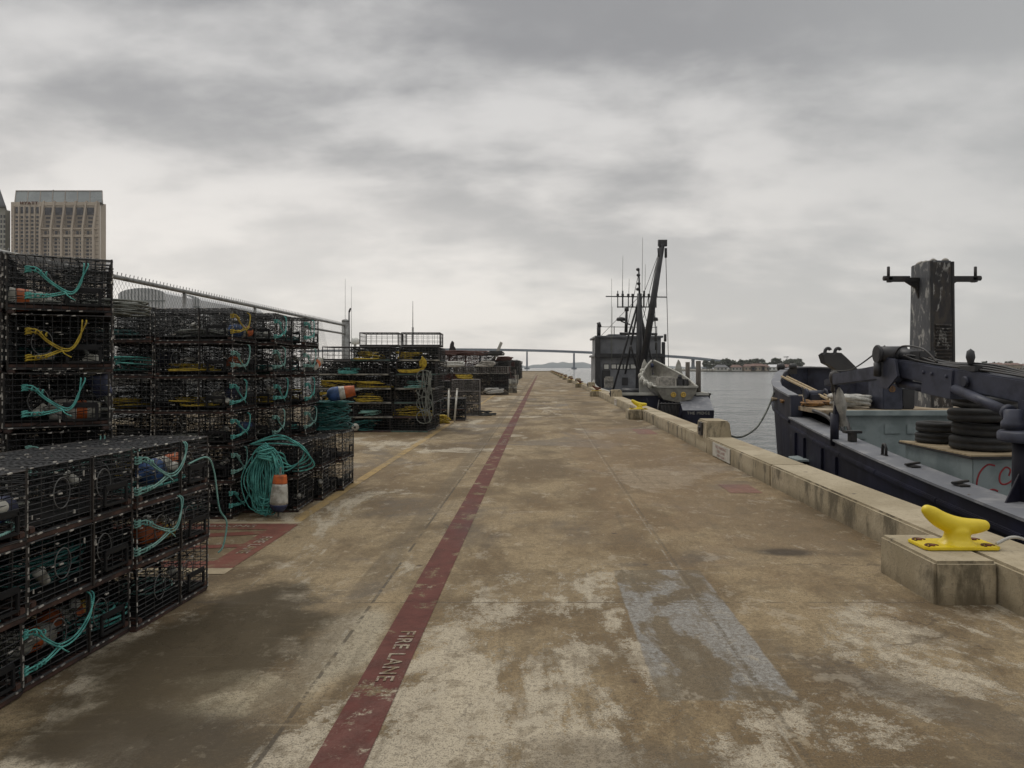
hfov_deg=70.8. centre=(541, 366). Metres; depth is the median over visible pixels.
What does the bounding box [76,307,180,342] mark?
lobster trap
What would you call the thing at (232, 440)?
lobster trap
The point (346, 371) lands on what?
rope coil
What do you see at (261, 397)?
rope coil
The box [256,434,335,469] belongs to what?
lobster trap
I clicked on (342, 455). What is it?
lobster trap
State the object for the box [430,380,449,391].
crab trap
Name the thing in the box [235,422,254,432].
buoy
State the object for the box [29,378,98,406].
lobster trap
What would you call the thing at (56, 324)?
lobster trap
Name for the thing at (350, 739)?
red line
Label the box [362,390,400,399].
crab trap
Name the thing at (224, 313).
lobster trap
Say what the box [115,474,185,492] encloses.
rope coil
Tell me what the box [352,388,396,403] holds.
crab trap
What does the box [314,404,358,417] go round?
crab trap
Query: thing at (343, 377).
crab trap
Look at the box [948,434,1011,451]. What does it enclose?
tyre
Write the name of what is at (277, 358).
lobster trap
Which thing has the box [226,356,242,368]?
buoy
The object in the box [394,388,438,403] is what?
crab trap
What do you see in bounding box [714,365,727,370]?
shore house
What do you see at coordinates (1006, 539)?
mooring line
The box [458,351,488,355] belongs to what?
rope coil
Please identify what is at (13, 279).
lobster trap
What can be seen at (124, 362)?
rope coil
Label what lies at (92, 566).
lobster trap
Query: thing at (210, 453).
lobster trap
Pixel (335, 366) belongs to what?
crab trap
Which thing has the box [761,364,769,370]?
shore house
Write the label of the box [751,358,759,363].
shore tree
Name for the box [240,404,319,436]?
lobster trap
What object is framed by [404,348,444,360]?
crab trap
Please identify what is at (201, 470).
rope coil
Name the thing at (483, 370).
crab trap
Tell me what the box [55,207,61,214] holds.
window
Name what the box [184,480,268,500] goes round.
lobster trap
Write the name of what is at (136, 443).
lobster trap
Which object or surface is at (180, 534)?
lobster trap
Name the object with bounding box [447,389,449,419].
white pipe
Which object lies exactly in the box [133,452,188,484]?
buoy
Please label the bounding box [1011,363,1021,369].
shore house
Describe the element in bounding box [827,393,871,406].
hawser
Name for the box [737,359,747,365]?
shore tree
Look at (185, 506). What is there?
rope coil
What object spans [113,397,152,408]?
rope coil
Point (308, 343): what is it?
lobster trap
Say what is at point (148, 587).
rope coil
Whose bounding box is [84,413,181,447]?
lobster trap
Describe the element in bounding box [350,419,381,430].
rope coil
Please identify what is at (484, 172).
sky
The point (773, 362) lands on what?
shore tree
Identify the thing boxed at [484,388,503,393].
rope coil
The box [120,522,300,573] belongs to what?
cream line
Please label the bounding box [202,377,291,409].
lobster trap
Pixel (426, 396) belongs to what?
hanging line
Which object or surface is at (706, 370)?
opposite shore
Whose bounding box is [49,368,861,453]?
water
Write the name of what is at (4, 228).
pointed tower
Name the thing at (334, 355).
crab trap
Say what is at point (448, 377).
crab trap
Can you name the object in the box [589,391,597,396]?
mooring block
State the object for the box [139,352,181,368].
buoy
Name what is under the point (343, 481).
lobster trap
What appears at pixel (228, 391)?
buoy
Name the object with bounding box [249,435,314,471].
loose rope
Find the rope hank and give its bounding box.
[241,442,283,515]
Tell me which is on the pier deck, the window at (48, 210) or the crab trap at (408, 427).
the crab trap at (408, 427)
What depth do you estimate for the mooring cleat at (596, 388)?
41.72 m
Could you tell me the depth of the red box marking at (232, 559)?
6.92 m
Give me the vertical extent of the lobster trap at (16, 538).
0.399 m
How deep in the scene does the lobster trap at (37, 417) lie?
5.16 m
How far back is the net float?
18.64 m
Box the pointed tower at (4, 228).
[0,191,9,250]
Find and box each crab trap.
[312,375,361,388]
[312,389,356,403]
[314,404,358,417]
[319,361,359,374]
[321,418,358,431]
[322,346,369,360]
[351,346,395,360]
[351,361,397,374]
[352,375,398,388]
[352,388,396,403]
[352,416,398,431]
[353,402,396,417]
[359,332,402,346]
[361,362,401,372]
[362,348,403,360]
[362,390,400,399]
[363,376,404,386]
[389,416,434,431]
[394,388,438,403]
[394,402,436,417]
[395,375,437,388]
[396,361,437,374]
[399,346,439,360]
[399,415,439,428]
[401,332,442,346]
[401,374,443,386]
[403,361,446,374]
[403,387,443,399]
[403,400,440,414]
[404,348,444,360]
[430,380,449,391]
[435,397,465,409]
[440,373,452,380]
[440,392,447,403]
[440,408,465,420]
[449,355,464,360]
[451,379,480,391]
[451,391,480,403]
[453,366,470,373]
[453,374,471,378]
[456,403,480,415]
[464,361,478,365]
[465,355,479,360]
[471,366,490,373]
[472,374,490,380]
[473,381,489,387]
[473,388,489,394]
[480,356,494,360]
[490,366,508,373]
[490,373,507,380]
[490,380,508,387]
[490,388,508,394]
[494,361,510,366]
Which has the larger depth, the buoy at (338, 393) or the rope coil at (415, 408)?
the rope coil at (415, 408)
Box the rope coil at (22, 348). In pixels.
[2,347,65,360]
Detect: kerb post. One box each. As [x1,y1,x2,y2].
[587,382,594,390]
[609,390,621,402]
[695,418,731,452]
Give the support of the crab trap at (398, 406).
on the crab trap at (408, 427)
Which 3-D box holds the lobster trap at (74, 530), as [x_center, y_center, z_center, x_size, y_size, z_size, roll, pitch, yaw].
[-3.629,1.073,5.468,0.660,0.424,0.891,-1,1,-31]
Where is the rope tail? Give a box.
[188,456,227,552]
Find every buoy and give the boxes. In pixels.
[0,495,29,523]
[0,622,64,662]
[3,287,60,311]
[34,599,99,633]
[47,399,114,419]
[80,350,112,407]
[124,521,178,544]
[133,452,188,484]
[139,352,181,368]
[209,387,249,403]
[226,324,254,336]
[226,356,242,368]
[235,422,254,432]
[270,467,287,516]
[305,357,323,369]
[322,385,361,400]
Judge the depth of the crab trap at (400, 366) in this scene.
18.85 m
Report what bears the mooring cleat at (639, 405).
on the mooring block at (633, 414)
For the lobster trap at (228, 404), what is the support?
on the lobster trap at (232, 440)
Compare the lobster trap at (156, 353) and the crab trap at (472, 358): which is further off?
the crab trap at (472, 358)
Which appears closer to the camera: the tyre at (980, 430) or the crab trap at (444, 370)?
the tyre at (980, 430)
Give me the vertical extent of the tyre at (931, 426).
0.140 m
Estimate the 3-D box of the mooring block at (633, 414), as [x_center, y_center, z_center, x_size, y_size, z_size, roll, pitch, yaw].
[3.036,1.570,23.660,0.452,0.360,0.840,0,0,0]
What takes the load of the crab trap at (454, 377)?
on the crab trap
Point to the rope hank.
(264, 455)
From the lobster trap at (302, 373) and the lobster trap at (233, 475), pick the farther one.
the lobster trap at (302, 373)
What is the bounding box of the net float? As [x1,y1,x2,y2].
[352,423,358,430]
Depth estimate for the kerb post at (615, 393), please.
33.63 m
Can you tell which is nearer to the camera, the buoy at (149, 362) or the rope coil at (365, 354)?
the buoy at (149, 362)
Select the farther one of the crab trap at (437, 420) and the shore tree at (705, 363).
the shore tree at (705, 363)
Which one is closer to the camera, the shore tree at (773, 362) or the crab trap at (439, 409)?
the crab trap at (439, 409)
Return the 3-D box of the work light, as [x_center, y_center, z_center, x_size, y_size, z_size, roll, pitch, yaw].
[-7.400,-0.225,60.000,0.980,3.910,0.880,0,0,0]
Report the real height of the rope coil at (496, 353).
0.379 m
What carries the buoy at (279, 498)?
hanging from the lobster trap at (296, 473)
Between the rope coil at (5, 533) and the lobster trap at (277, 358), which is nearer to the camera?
the rope coil at (5, 533)
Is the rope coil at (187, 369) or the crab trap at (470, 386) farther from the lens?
the crab trap at (470, 386)
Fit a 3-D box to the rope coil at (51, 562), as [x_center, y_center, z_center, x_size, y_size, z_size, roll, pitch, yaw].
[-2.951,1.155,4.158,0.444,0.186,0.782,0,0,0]
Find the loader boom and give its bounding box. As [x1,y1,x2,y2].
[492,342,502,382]
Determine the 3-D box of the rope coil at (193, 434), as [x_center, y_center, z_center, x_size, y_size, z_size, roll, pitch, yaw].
[-4.018,0.810,8.327,0.582,0.116,0.519,0,0,0]
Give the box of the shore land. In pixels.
[38,368,388,385]
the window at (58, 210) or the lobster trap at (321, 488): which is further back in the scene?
the window at (58, 210)
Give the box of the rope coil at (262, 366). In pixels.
[235,365,276,373]
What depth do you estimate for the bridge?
1400.64 m
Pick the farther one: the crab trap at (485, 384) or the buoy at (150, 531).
the crab trap at (485, 384)
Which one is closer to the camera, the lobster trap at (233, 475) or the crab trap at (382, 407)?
the lobster trap at (233, 475)
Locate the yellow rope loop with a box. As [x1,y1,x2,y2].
[397,356,426,372]
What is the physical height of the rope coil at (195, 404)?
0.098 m
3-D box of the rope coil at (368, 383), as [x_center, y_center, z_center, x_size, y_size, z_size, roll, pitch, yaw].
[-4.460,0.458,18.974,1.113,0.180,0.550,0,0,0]
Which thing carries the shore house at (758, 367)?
on the opposite shore
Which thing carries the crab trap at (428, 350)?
on the crab trap at (400, 366)
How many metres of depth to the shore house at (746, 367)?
637.00 m
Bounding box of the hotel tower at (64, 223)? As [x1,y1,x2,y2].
[11,190,105,350]
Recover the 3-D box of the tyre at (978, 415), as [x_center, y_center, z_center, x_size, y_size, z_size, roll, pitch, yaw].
[5.480,0.597,8.980,0.740,0.170,0.740,0,-2,0]
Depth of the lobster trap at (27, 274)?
6.01 m
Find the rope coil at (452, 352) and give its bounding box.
[442,350,466,354]
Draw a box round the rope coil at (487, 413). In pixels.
[469,410,496,415]
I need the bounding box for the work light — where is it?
[448,341,456,371]
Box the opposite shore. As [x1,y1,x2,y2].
[674,369,776,371]
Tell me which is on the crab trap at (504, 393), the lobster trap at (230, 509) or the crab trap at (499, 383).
the crab trap at (499, 383)
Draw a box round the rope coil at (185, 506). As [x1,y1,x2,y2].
[171,499,211,510]
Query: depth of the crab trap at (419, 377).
18.92 m
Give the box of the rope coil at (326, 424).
[310,400,353,429]
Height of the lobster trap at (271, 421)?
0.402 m
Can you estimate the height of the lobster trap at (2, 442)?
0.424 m
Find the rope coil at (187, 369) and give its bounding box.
[167,364,220,370]
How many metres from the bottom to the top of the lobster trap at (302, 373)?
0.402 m
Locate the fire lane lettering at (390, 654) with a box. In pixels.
[375,631,415,680]
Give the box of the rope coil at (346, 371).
[337,368,360,373]
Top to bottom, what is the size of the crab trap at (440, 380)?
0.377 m
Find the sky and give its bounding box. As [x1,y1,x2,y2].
[0,0,1023,367]
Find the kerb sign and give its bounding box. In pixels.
[713,442,729,463]
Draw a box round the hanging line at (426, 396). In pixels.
[416,370,432,423]
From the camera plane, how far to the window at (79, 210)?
399.78 m
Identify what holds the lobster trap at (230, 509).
on the pier deck
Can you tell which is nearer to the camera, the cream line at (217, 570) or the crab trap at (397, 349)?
the cream line at (217, 570)
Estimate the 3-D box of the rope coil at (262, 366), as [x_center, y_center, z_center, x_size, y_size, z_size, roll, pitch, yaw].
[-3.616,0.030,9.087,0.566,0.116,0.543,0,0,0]
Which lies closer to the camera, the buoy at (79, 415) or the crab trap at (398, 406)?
the buoy at (79, 415)
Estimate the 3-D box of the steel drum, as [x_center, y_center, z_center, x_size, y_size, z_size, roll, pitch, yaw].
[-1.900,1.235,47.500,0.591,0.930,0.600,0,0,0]
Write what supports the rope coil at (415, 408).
in the crab trap at (398, 406)
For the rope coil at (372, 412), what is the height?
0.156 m
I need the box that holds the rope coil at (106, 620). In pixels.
[60,602,127,638]
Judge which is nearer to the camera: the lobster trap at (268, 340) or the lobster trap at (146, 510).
the lobster trap at (146, 510)
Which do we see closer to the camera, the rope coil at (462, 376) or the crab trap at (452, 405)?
the crab trap at (452, 405)
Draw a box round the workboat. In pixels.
[771,258,1023,543]
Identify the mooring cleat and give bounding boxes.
[591,386,600,390]
[629,399,646,408]
[908,505,999,550]
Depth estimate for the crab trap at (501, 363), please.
54.98 m
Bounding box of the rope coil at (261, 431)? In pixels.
[245,428,274,433]
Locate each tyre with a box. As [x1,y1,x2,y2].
[915,420,951,432]
[915,431,953,443]
[947,408,1002,422]
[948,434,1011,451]
[951,395,1017,408]
[951,421,1000,437]
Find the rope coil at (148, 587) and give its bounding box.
[119,577,172,594]
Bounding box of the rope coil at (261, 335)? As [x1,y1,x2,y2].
[243,332,278,338]
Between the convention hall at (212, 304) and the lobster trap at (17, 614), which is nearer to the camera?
the lobster trap at (17, 614)
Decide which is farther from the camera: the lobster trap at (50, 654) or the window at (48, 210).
the window at (48, 210)
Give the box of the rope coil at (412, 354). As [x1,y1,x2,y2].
[396,352,421,358]
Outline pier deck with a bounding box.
[0,372,1023,767]
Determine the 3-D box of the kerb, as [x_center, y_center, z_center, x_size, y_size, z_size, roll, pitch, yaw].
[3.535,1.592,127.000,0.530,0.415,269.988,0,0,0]
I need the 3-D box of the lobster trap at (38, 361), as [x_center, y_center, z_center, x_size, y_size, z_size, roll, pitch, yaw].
[-3.615,-0.169,5.458,0.660,0.424,0.929,0,1,-31]
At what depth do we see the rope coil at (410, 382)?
18.82 m
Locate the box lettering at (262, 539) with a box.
[237,537,271,552]
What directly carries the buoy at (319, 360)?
in the lobster trap at (302, 373)
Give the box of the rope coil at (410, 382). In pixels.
[404,380,426,387]
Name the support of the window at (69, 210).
in the hotel tower at (64, 223)
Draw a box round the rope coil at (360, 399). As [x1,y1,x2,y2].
[353,393,382,401]
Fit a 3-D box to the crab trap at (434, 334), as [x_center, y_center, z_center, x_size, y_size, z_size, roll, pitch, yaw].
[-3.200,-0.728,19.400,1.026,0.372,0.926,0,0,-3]
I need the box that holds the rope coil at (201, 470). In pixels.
[182,464,213,475]
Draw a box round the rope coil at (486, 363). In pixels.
[474,361,495,366]
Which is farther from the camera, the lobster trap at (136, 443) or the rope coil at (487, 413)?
the rope coil at (487, 413)
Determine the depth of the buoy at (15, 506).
3.67 m
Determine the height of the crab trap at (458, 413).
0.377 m
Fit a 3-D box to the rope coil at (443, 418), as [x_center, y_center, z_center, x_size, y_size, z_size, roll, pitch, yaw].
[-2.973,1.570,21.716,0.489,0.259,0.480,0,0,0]
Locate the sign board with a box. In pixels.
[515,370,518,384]
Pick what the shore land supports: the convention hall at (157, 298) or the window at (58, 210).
the convention hall at (157, 298)
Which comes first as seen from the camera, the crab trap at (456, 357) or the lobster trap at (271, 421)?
the lobster trap at (271, 421)
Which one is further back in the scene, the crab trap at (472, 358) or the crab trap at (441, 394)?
the crab trap at (472, 358)
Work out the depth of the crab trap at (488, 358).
54.96 m
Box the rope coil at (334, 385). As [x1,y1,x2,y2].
[320,380,354,387]
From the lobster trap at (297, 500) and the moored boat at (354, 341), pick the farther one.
the moored boat at (354, 341)
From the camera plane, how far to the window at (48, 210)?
399.78 m
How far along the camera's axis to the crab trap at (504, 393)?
43.97 m
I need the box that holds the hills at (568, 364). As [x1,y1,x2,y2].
[373,362,590,367]
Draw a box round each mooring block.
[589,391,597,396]
[626,409,641,419]
[881,535,996,604]
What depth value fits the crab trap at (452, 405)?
22.95 m
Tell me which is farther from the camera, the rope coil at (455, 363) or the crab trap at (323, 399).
the rope coil at (455, 363)
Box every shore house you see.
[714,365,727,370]
[730,365,741,370]
[742,364,755,370]
[751,364,764,370]
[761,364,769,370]
[768,365,777,370]
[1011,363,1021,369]
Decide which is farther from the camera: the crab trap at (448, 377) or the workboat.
the crab trap at (448, 377)
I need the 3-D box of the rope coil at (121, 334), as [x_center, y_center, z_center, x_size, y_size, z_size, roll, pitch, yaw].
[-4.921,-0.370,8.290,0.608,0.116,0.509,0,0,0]
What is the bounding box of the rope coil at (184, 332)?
[175,329,228,339]
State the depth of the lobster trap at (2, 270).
4.94 m
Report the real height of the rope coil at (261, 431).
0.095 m
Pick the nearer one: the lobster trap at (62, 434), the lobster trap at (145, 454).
the lobster trap at (62, 434)
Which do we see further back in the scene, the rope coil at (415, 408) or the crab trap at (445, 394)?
the crab trap at (445, 394)
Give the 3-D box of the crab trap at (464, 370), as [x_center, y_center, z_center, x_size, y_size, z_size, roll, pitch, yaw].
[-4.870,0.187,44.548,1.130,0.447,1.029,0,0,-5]
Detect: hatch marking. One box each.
[632,429,656,433]
[718,484,761,492]
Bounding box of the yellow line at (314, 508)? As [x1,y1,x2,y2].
[288,395,494,521]
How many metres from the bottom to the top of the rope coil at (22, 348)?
0.116 m
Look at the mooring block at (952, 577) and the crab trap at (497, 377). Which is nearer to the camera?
the mooring block at (952, 577)
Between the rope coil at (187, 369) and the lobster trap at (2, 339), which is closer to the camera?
the lobster trap at (2, 339)
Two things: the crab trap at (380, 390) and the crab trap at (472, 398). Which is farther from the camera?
the crab trap at (472, 398)
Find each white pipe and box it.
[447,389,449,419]
[453,388,457,421]
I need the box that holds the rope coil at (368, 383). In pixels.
[355,381,393,387]
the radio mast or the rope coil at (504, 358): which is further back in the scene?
the rope coil at (504, 358)
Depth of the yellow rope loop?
18.71 m
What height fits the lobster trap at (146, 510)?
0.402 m
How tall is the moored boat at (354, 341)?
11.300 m
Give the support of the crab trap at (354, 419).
on the pier deck
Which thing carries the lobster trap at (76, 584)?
on the pier deck
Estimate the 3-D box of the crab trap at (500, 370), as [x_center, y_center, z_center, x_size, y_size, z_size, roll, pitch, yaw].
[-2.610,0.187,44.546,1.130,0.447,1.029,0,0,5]
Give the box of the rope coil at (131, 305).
[70,298,151,316]
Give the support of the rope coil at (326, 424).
on the lobster trap at (342, 455)
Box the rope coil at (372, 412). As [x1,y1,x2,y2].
[359,410,380,415]
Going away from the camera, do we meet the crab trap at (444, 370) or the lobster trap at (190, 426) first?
the lobster trap at (190, 426)
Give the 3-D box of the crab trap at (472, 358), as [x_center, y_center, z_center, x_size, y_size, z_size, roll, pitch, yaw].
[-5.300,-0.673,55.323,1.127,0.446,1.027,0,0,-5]
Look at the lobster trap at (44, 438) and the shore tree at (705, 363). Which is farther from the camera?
the shore tree at (705, 363)
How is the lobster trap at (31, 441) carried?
on the lobster trap at (74, 530)
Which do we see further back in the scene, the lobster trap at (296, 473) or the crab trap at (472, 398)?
the crab trap at (472, 398)
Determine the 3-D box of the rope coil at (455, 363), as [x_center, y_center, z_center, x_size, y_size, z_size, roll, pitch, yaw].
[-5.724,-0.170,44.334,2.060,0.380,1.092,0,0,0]
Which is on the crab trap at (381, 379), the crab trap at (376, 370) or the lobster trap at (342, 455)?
the crab trap at (376, 370)
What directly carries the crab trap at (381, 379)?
on the crab trap at (381, 393)
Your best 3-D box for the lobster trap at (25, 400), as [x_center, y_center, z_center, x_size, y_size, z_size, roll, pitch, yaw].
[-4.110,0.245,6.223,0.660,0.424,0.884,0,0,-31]
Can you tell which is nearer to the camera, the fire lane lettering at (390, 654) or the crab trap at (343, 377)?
the fire lane lettering at (390, 654)
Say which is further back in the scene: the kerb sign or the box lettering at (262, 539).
the kerb sign
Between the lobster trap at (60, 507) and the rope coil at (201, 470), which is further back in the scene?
the rope coil at (201, 470)
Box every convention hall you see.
[118,288,193,369]
[187,295,262,366]
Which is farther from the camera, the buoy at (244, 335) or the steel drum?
the steel drum
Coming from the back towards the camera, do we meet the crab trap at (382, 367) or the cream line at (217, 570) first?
the crab trap at (382, 367)
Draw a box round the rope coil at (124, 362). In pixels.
[110,356,158,369]
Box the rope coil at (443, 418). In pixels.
[440,414,450,423]
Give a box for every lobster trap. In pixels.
[0,251,5,313]
[0,312,10,372]
[0,371,14,432]
[0,429,75,446]
[0,432,21,491]
[0,447,133,542]
[0,469,28,552]
[0,509,133,617]
[0,545,28,632]
[0,572,130,692]
[0,623,23,707]
[1,371,112,433]
[4,252,113,319]
[5,313,114,372]
[5,424,112,492]
[6,481,113,554]
[19,268,107,323]
[21,427,108,466]
[22,321,109,371]
[23,371,107,414]
[27,326,99,340]
[27,343,110,376]
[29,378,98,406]
[30,547,113,598]
[37,538,208,631]
[38,435,208,508]
[38,487,209,569]
[74,342,181,377]
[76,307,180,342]
[79,378,182,412]
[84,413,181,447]
[113,379,206,401]
[113,414,203,434]
[113,449,174,476]
[114,313,205,346]
[114,345,205,373]
[114,499,175,518]
[154,308,255,344]
[154,343,255,378]
[154,377,256,413]
[154,410,255,448]
[154,442,255,482]
[155,478,256,518]
[184,444,274,466]
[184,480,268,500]
[201,345,291,377]
[201,406,291,441]
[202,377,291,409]
[203,313,292,346]
[221,471,313,511]
[222,439,312,478]
[238,376,319,406]
[240,317,318,347]
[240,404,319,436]
[244,347,318,376]
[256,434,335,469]
[261,463,335,500]
[285,429,353,461]
[287,457,353,490]
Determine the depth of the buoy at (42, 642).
4.05 m
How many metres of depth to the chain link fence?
13.82 m
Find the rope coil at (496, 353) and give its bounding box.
[482,351,504,355]
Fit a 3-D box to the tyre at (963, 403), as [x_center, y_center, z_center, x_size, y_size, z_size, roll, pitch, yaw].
[5.560,0.425,9.030,0.740,0.170,0.740,0,4,0]
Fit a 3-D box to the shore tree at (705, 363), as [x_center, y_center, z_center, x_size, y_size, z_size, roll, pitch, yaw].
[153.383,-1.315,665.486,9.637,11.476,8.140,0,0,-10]
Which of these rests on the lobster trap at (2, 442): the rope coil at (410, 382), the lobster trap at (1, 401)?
the lobster trap at (1, 401)
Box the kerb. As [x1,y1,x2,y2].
[554,372,1023,617]
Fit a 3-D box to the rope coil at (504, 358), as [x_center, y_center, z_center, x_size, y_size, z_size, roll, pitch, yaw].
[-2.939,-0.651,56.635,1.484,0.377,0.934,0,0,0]
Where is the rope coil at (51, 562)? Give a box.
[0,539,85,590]
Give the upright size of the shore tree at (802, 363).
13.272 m
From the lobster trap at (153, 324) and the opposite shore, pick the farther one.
the opposite shore
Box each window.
[45,207,51,214]
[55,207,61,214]
[66,207,72,214]
[76,207,82,214]
[87,207,93,214]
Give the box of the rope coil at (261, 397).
[237,394,272,401]
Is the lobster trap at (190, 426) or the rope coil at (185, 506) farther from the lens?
the lobster trap at (190, 426)
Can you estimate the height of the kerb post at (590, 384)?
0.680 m
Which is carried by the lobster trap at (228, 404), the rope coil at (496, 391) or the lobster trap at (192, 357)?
the lobster trap at (192, 357)
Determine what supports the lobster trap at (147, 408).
on the lobster trap at (140, 421)
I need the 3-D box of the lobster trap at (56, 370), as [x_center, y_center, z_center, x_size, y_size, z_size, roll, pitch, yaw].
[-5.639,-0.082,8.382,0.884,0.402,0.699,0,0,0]
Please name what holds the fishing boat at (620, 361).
on the water
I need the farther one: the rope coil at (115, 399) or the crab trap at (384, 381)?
the crab trap at (384, 381)
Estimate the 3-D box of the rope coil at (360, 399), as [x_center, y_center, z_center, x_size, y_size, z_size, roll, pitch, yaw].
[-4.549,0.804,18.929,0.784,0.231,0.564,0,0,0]
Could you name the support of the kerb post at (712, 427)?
on the kerb
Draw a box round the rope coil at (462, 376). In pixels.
[455,374,473,380]
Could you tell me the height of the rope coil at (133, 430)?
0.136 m
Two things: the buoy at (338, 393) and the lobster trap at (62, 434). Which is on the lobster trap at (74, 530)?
the lobster trap at (62, 434)
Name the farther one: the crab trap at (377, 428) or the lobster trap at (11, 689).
the crab trap at (377, 428)
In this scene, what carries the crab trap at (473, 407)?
on the pier deck
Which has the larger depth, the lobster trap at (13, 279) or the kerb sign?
the kerb sign
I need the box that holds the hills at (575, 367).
[521,366,708,367]
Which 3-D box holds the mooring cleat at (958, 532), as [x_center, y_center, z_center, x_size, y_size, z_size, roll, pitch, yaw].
[3.190,1.227,5.580,0.580,0.317,0.300,0,0,0]
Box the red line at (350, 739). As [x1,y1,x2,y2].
[309,375,537,767]
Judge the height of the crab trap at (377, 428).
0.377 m
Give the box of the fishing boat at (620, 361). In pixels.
[589,238,713,424]
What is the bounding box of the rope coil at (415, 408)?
[393,406,432,415]
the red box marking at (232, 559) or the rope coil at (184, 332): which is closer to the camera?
the red box marking at (232, 559)
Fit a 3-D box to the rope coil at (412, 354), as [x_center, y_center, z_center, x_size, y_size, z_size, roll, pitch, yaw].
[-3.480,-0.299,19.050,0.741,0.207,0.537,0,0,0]
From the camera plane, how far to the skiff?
41.39 m
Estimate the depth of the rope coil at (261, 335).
9.03 m
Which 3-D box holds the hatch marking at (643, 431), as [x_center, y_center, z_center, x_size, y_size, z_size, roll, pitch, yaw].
[2.700,1.696,18.950,0.500,0.001,1.500,0,0,0]
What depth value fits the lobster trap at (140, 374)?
8.05 m
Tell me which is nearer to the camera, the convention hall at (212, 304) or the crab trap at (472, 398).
the crab trap at (472, 398)
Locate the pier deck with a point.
(618, 592)
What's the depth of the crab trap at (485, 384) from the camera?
44.16 m
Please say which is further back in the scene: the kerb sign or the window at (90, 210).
the window at (90, 210)
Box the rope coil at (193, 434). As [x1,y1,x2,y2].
[166,430,221,443]
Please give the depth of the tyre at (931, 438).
9.60 m
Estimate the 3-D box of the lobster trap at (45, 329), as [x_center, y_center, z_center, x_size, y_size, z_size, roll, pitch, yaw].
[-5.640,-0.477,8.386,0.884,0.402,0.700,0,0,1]
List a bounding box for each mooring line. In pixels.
[731,391,774,437]
[995,536,1023,544]
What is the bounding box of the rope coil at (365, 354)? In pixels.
[353,351,383,358]
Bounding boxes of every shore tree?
[702,360,708,366]
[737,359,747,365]
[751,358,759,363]
[770,357,780,364]
[793,358,804,366]
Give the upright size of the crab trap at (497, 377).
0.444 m
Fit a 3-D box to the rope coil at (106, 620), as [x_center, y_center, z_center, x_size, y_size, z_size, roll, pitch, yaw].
[-2.796,1.570,4.505,0.322,0.136,0.461,0,0,0]
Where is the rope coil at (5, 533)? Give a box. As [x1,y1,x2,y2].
[0,521,14,536]
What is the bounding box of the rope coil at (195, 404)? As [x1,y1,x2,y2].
[169,396,218,405]
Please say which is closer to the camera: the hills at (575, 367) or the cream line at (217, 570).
the cream line at (217, 570)
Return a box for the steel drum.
[508,379,516,392]
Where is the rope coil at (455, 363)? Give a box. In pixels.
[438,361,464,366]
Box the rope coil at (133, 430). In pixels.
[113,427,146,435]
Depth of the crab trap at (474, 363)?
54.83 m
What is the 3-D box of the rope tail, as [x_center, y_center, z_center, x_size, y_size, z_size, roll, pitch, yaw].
[-2.511,1.047,5.390,0.066,0.756,0.388,0,0,19]
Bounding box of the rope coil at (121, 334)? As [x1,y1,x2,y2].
[88,329,139,338]
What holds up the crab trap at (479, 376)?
on the crab trap at (485, 384)
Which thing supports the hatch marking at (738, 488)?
on the pier deck
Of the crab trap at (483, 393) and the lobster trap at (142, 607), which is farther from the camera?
the crab trap at (483, 393)
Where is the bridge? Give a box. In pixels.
[298,348,719,368]
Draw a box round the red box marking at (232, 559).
[35,524,297,567]
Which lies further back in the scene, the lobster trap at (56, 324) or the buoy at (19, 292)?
the lobster trap at (56, 324)
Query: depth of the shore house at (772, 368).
637.00 m
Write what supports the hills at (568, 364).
on the water
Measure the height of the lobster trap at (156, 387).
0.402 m
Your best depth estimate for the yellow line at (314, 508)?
10.66 m
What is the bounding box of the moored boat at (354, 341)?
[348,287,358,362]
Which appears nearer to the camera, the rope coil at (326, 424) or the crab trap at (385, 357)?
the rope coil at (326, 424)
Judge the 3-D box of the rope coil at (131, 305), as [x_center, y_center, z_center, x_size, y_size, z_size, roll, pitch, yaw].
[-3.436,-0.470,5.766,0.570,0.116,0.560,0,0,0]
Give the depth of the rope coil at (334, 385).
18.81 m
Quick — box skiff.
[638,360,697,401]
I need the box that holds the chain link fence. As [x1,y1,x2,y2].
[0,246,348,434]
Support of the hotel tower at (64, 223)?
on the shore land
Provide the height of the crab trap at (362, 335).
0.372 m
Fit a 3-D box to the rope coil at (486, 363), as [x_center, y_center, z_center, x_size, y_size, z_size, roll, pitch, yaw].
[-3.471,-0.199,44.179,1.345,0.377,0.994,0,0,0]
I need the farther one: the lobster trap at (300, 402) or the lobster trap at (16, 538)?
the lobster trap at (300, 402)
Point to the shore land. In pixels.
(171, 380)
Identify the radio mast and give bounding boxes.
[412,314,413,362]
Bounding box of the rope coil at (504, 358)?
[495,356,513,360]
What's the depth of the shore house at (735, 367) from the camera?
637.00 m
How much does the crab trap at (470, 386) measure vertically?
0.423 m
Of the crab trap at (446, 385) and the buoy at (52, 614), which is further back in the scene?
the crab trap at (446, 385)
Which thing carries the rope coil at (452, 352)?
on the crab trap at (456, 357)

